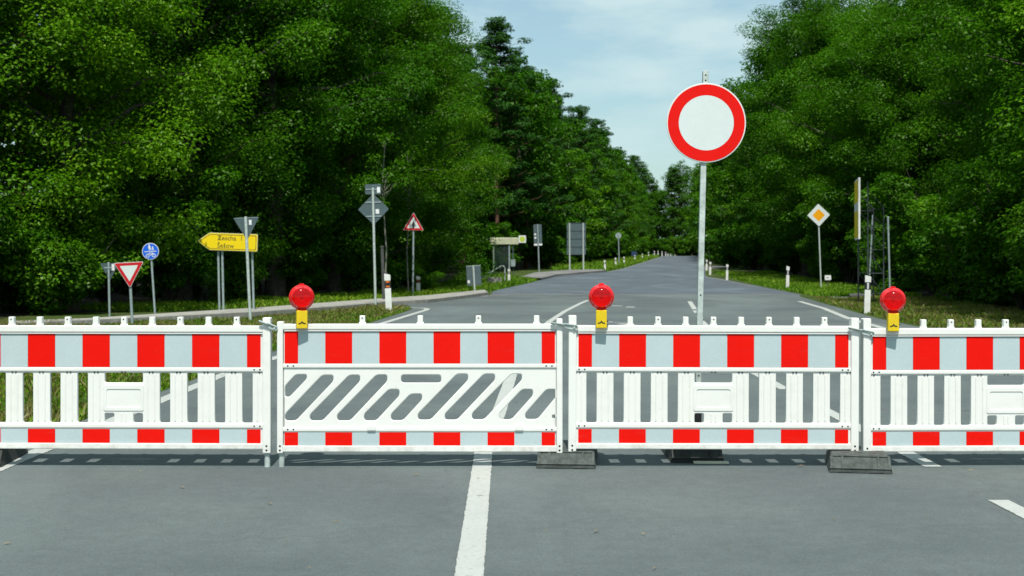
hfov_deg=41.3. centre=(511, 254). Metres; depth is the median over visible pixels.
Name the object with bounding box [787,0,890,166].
broadleaf tree
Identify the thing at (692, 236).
broadleaf tree
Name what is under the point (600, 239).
forest shrub
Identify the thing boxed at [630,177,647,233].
pine tree
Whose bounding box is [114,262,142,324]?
yield sign
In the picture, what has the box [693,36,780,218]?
broadleaf tree
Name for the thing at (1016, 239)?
forest shrub
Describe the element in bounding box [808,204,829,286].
priority sign
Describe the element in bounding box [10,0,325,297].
broadleaf tree
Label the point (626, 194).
pine tree
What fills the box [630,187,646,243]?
broadleaf tree
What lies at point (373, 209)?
priority sign
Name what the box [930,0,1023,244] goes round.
broadleaf tree
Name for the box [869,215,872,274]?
side turned sign
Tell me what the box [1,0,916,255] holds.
sky
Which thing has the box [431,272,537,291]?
grass
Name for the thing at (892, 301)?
warning lamp
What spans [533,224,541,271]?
bus stop board
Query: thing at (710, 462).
wooden slat
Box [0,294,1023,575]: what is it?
junction road
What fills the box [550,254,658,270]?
grass
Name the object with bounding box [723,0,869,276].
broadleaf tree
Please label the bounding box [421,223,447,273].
forest shrub
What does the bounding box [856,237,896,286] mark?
forest shrub
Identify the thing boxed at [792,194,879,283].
forest shrub
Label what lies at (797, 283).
grass
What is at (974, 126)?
broadleaf tree
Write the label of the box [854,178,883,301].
advance direction board
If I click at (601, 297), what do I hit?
warning lamp
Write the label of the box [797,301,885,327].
road marking
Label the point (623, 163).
broadleaf tree
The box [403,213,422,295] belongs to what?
warning sign
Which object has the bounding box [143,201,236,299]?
forest shrub
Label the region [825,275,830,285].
hydrant sign
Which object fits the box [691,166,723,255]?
broadleaf tree
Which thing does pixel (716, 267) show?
side path
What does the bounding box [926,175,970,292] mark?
forest shrub
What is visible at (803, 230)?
forest shrub
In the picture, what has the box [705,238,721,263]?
forest shrub
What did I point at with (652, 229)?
broadleaf tree
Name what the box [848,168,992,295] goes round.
forest shrub
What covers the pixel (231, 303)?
grass
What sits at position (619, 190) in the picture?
broadleaf tree
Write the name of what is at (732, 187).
broadleaf tree
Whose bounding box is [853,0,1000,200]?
broadleaf tree
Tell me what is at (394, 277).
forest shrub
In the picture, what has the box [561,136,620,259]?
broadleaf tree
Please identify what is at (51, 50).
broadleaf tree
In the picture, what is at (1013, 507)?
road marking
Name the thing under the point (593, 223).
broadleaf tree
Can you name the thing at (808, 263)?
forest shrub
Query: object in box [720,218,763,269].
forest shrub
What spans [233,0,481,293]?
broadleaf tree
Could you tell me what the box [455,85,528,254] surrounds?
broadleaf tree
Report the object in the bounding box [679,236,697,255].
forest shrub
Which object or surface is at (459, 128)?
broadleaf tree
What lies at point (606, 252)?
forest shrub
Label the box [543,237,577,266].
forest shrub
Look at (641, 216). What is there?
broadleaf tree
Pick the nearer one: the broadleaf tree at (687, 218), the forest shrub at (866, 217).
the forest shrub at (866, 217)
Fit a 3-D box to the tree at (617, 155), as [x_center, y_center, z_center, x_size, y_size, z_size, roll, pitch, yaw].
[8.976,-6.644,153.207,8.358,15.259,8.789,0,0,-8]
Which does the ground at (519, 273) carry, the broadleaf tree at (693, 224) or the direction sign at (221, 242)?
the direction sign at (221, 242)
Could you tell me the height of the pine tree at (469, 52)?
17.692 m
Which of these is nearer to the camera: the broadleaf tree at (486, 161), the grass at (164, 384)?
the grass at (164, 384)
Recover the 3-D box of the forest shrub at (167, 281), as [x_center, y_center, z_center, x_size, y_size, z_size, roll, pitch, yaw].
[-10.048,-0.507,39.576,4.168,4.237,4.624,0,0,-35]
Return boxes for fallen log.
[848,293,872,296]
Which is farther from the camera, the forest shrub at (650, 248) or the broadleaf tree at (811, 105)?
the forest shrub at (650, 248)
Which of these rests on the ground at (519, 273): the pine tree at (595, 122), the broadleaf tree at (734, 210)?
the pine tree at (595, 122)
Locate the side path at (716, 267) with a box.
[704,265,731,268]
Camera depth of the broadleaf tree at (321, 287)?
56.05 m
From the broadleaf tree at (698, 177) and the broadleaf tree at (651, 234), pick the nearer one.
the broadleaf tree at (698, 177)
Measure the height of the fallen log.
0.184 m
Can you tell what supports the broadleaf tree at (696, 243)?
on the forest floor at (923, 292)
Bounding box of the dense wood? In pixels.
[0,9,696,282]
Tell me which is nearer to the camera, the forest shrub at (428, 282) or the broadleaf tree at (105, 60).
the broadleaf tree at (105, 60)
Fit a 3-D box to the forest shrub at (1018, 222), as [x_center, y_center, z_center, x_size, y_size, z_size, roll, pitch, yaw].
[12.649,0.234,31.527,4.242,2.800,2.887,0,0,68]
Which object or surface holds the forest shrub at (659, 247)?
on the ground at (519, 273)
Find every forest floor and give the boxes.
[0,260,575,316]
[738,264,982,301]
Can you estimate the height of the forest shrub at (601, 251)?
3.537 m
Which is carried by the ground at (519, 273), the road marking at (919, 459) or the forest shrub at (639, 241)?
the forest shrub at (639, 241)
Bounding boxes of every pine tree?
[0,1,131,218]
[152,0,338,293]
[287,2,434,291]
[450,43,480,215]
[452,45,512,268]
[458,16,556,229]
[489,59,578,267]
[540,79,585,265]
[551,120,597,234]
[558,105,608,260]
[581,126,628,234]
[587,118,630,229]
[602,130,624,231]
[605,150,634,234]
[612,158,634,232]
[618,150,643,232]
[629,155,658,230]
[629,167,655,236]
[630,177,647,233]
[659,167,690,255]
[692,162,721,234]
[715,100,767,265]
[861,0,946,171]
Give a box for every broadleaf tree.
[0,0,119,257]
[0,0,274,310]
[0,9,200,292]
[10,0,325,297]
[22,0,351,301]
[143,0,445,296]
[203,0,457,289]
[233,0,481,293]
[265,0,486,288]
[356,0,527,284]
[388,60,518,272]
[396,0,511,240]
[402,0,479,234]
[449,95,509,251]
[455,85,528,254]
[466,55,580,269]
[503,86,600,261]
[544,148,611,259]
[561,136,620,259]
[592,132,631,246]
[593,177,625,237]
[610,161,641,257]
[613,147,645,251]
[629,170,653,244]
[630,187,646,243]
[638,163,669,240]
[638,208,649,240]
[639,183,659,245]
[640,194,651,241]
[647,185,676,254]
[647,203,658,250]
[658,160,693,255]
[674,165,699,239]
[682,163,699,228]
[682,204,698,243]
[685,162,714,250]
[685,166,713,249]
[686,182,699,247]
[689,167,707,234]
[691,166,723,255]
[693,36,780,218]
[694,161,741,263]
[705,133,759,238]
[709,132,758,256]
[714,74,786,248]
[717,38,831,271]
[720,158,772,222]
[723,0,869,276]
[735,0,902,272]
[758,0,966,282]
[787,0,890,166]
[796,0,992,271]
[818,0,983,198]
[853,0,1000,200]
[893,0,1020,201]
[894,0,1023,184]
[916,0,1023,209]
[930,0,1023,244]
[972,0,1023,194]
[992,71,1023,110]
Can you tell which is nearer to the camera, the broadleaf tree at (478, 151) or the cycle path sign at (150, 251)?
the cycle path sign at (150, 251)
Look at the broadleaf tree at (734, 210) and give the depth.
113.18 m
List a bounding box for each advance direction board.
[567,223,585,269]
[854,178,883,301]
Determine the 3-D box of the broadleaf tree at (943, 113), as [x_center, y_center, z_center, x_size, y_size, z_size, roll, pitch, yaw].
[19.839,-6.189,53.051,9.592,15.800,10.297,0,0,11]
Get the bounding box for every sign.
[101,262,116,315]
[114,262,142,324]
[142,243,158,313]
[198,233,257,309]
[234,217,258,319]
[358,184,388,304]
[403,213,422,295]
[466,265,481,290]
[615,233,620,262]
[666,71,745,422]
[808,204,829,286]
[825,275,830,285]
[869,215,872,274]
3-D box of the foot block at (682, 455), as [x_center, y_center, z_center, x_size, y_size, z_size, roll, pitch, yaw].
[1.333,1.438,10.163,0.383,0.120,0.785,0,0,0]
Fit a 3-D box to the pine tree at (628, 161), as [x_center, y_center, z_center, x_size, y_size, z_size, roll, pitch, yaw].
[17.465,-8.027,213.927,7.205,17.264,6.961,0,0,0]
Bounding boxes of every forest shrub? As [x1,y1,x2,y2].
[0,192,153,315]
[0,203,19,230]
[0,204,79,312]
[37,191,142,304]
[97,165,241,301]
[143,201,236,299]
[193,217,290,301]
[207,167,307,292]
[257,220,333,296]
[302,189,395,282]
[304,221,388,292]
[376,242,420,289]
[385,215,458,287]
[408,262,444,290]
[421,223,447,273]
[464,222,523,270]
[467,221,511,268]
[526,235,565,268]
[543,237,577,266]
[553,231,589,263]
[578,234,604,261]
[586,233,605,259]
[593,243,611,259]
[604,240,625,258]
[607,233,631,257]
[632,239,641,252]
[639,244,649,254]
[646,240,657,254]
[651,238,673,255]
[664,236,690,255]
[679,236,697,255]
[704,227,742,265]
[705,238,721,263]
[711,234,744,267]
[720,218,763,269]
[754,208,801,274]
[788,226,822,279]
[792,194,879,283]
[796,235,856,282]
[800,221,862,279]
[826,181,923,283]
[844,203,890,266]
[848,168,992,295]
[853,208,923,292]
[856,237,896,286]
[887,193,949,286]
[904,196,989,302]
[907,196,1018,307]
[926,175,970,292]
[938,157,1023,309]
[997,204,1023,289]
[1002,150,1023,282]
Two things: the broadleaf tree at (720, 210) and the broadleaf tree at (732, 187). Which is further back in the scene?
the broadleaf tree at (720, 210)
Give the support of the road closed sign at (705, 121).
on the foot block at (682, 455)
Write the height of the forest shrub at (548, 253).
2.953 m
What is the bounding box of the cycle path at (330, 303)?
[16,290,486,321]
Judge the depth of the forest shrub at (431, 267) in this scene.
61.15 m
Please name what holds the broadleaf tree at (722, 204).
on the forest floor at (923, 292)
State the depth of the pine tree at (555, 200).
107.99 m
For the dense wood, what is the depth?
119.05 m
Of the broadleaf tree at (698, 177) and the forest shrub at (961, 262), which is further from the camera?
the broadleaf tree at (698, 177)
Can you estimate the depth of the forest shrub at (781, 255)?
84.75 m
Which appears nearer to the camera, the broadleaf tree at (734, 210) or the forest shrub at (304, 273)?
the forest shrub at (304, 273)
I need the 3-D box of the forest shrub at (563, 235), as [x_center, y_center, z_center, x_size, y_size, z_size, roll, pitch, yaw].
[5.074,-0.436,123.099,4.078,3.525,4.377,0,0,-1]
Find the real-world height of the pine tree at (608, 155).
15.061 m
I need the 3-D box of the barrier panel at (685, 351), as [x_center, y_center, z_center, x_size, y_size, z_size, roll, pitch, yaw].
[1.357,0.960,9.592,2.174,1.060,0.098,0,0,0]
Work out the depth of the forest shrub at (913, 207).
54.49 m
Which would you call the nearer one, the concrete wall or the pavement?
the concrete wall
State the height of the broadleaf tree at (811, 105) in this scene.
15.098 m
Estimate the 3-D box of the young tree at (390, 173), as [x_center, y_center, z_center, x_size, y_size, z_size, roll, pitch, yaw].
[-4.113,-1.313,44.671,2.266,5.823,2.070,0,0,-5]
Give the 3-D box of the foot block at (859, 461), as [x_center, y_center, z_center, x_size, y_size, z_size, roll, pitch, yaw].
[2.438,1.438,9.603,0.423,0.120,0.625,0,0,10]
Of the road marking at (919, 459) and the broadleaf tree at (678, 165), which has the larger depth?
the broadleaf tree at (678, 165)
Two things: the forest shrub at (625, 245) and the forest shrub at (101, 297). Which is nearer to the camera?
the forest shrub at (101, 297)
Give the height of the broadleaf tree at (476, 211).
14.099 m
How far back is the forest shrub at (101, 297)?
40.19 m
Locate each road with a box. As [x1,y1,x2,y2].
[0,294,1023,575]
[491,256,795,293]
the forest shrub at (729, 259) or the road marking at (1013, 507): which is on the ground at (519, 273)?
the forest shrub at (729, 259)
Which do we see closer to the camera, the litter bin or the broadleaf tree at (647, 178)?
the litter bin
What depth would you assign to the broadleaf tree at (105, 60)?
35.46 m
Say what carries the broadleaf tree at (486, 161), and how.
on the forest floor at (137, 296)
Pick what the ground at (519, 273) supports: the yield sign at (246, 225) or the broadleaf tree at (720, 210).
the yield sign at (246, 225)
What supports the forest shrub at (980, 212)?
on the ground at (519, 273)
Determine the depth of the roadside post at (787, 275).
58.60 m
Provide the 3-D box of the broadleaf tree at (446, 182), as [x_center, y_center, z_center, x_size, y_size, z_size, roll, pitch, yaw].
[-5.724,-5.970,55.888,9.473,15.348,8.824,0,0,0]
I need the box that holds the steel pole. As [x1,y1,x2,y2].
[887,216,890,287]
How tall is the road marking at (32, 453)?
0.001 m
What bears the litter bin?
on the ground at (519, 273)
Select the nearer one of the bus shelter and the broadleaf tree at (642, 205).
the bus shelter
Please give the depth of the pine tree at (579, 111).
135.30 m
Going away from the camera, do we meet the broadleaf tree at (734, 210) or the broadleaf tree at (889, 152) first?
the broadleaf tree at (889, 152)
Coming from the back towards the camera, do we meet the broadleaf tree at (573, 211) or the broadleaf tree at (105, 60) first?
the broadleaf tree at (573, 211)
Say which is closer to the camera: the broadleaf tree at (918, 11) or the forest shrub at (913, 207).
the forest shrub at (913, 207)
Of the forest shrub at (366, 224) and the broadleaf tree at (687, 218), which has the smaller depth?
the forest shrub at (366, 224)
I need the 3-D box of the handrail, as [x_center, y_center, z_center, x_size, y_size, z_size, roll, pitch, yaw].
[-0.972,0.993,64.240,1.338,0.990,0.104,0,0,-10]
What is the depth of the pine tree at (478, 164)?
99.51 m
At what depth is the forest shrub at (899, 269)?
51.47 m
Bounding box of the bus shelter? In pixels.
[490,235,525,273]
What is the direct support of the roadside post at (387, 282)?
on the ground at (519, 273)
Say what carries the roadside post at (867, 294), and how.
on the ground at (519, 273)
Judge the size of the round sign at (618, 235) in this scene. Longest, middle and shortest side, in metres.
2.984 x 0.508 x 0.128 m
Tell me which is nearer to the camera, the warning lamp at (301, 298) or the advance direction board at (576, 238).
the warning lamp at (301, 298)
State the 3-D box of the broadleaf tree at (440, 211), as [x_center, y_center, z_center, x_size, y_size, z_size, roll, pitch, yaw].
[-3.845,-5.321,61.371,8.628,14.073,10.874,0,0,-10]
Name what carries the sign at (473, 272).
on the ground at (519, 273)
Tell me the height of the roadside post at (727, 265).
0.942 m
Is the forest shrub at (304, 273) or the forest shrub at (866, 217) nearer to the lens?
the forest shrub at (304, 273)
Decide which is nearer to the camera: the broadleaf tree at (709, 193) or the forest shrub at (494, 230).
the forest shrub at (494, 230)
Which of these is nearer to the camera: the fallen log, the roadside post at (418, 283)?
the fallen log
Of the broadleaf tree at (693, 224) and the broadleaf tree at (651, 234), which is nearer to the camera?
the broadleaf tree at (693, 224)
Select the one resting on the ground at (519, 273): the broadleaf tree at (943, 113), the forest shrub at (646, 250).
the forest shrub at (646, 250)
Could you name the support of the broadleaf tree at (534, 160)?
on the forest floor at (137, 296)
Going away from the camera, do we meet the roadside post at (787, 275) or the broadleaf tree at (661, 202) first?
the roadside post at (787, 275)
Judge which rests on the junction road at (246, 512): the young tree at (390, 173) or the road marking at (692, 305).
the road marking at (692, 305)
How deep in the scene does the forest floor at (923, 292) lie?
71.46 m
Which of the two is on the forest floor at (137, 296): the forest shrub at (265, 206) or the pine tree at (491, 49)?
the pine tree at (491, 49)
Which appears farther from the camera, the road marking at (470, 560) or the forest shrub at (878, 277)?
the forest shrub at (878, 277)
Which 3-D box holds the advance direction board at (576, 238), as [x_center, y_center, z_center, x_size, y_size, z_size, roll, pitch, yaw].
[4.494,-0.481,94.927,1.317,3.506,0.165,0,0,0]
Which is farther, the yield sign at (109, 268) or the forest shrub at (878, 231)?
the forest shrub at (878, 231)
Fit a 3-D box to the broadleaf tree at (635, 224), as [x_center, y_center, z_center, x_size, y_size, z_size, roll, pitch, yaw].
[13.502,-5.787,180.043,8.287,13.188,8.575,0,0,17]
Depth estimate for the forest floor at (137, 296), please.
47.68 m
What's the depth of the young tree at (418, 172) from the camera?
50.32 m
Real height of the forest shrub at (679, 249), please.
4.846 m
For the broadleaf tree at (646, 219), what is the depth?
258.57 m
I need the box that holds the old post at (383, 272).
[380,246,386,298]
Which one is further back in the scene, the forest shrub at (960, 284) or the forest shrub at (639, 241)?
the forest shrub at (639, 241)
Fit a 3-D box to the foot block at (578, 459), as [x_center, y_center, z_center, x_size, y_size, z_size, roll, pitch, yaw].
[0.406,1.438,9.856,0.418,0.120,0.725,0,0,5]
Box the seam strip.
[493,294,788,294]
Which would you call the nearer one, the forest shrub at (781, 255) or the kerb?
the kerb
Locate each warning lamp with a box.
[289,284,313,328]
[589,283,613,327]
[880,286,905,330]
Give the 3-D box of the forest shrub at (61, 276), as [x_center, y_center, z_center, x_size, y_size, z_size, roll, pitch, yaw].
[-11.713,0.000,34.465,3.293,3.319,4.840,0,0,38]
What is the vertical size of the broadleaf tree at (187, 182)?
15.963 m
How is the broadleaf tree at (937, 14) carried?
on the forest floor at (923, 292)
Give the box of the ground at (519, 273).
[0,256,933,421]
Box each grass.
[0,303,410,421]
[0,305,408,421]
[80,285,485,311]
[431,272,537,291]
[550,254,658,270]
[713,270,921,296]
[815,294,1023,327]
[819,295,1023,327]
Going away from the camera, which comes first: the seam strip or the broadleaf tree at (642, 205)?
the seam strip
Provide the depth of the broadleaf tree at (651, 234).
269.21 m
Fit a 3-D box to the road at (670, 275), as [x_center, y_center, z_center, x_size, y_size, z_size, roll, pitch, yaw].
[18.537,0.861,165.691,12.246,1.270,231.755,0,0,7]
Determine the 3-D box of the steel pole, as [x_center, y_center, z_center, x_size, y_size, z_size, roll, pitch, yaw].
[10.886,0.223,39.250,0.066,2.656,0.066,-2,0,0]
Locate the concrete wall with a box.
[487,277,501,282]
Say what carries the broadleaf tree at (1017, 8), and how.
on the forest floor at (923, 292)
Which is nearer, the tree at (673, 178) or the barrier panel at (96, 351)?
the barrier panel at (96, 351)
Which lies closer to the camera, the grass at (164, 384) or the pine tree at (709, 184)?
the grass at (164, 384)
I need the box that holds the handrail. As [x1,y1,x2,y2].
[482,265,504,280]
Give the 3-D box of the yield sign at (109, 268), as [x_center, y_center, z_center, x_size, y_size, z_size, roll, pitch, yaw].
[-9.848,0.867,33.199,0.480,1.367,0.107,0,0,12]
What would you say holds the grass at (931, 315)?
on the ground at (519, 273)
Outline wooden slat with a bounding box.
[693,461,728,463]
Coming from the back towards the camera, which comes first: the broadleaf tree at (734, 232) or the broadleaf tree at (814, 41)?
the broadleaf tree at (734, 232)
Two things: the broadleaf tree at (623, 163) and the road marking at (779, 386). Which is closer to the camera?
the road marking at (779, 386)
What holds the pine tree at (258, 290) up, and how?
on the forest floor at (137, 296)
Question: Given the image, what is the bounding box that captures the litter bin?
[511,244,514,275]
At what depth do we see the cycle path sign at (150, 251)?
32.65 m
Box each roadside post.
[384,274,391,309]
[416,276,419,290]
[726,264,728,279]
[786,266,789,286]
[864,275,870,313]
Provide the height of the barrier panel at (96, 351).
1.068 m
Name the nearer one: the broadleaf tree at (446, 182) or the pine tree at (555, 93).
the broadleaf tree at (446, 182)
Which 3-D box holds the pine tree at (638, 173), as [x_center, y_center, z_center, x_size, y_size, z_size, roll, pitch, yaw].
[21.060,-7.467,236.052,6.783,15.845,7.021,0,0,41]
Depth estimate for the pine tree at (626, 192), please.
186.04 m
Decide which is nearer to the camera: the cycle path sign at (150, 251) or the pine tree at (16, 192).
the cycle path sign at (150, 251)
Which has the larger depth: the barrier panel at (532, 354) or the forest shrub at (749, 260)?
the forest shrub at (749, 260)
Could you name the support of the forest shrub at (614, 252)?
on the ground at (519, 273)
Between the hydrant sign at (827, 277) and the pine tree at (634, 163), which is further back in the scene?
the pine tree at (634, 163)
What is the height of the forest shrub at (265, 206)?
4.684 m
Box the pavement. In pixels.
[521,269,605,279]
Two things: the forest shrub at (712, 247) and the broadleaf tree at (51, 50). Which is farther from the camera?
the forest shrub at (712, 247)
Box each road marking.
[0,308,428,470]
[454,300,588,575]
[688,301,696,308]
[751,373,784,388]
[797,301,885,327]
[830,409,941,466]
[989,500,1023,517]
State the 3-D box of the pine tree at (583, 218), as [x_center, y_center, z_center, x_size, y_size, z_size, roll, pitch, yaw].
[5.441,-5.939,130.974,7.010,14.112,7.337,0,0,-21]
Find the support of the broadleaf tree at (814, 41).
on the forest floor at (923, 292)
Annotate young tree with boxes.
[352,127,420,271]
[380,145,438,290]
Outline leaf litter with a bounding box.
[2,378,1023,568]
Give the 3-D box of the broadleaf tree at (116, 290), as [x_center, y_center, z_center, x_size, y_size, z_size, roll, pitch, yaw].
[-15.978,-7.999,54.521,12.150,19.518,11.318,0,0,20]
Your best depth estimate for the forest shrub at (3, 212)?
32.34 m
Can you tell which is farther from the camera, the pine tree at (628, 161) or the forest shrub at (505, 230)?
the pine tree at (628, 161)
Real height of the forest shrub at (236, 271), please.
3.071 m
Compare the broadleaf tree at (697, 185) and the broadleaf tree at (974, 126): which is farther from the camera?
the broadleaf tree at (697, 185)
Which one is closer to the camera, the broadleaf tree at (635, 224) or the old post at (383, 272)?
the old post at (383, 272)
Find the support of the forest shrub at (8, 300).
on the forest floor at (137, 296)
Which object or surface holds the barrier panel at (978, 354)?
on the foot block at (859, 461)
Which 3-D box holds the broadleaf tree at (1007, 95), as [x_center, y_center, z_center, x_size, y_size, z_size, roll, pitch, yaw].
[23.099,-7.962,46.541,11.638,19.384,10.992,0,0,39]
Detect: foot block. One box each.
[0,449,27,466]
[536,440,597,468]
[661,449,723,462]
[824,446,892,473]
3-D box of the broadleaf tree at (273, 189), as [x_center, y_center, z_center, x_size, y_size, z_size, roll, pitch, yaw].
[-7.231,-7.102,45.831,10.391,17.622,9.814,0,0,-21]
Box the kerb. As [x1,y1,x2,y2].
[16,292,487,324]
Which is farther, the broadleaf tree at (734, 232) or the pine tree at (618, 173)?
the pine tree at (618, 173)
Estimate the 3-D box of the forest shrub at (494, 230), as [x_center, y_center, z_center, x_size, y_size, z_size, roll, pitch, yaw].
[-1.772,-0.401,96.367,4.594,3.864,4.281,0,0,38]
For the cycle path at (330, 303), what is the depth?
36.96 m
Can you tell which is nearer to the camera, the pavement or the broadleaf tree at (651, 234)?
the pavement
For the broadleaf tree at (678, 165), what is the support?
on the ground at (519, 273)
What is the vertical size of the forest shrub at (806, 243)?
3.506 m
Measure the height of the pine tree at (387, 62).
19.212 m
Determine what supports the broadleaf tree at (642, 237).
on the ground at (519, 273)
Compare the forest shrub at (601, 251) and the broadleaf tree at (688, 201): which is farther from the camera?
the broadleaf tree at (688, 201)
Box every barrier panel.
[0,317,271,466]
[259,315,562,466]
[551,315,858,450]
[848,318,1023,451]

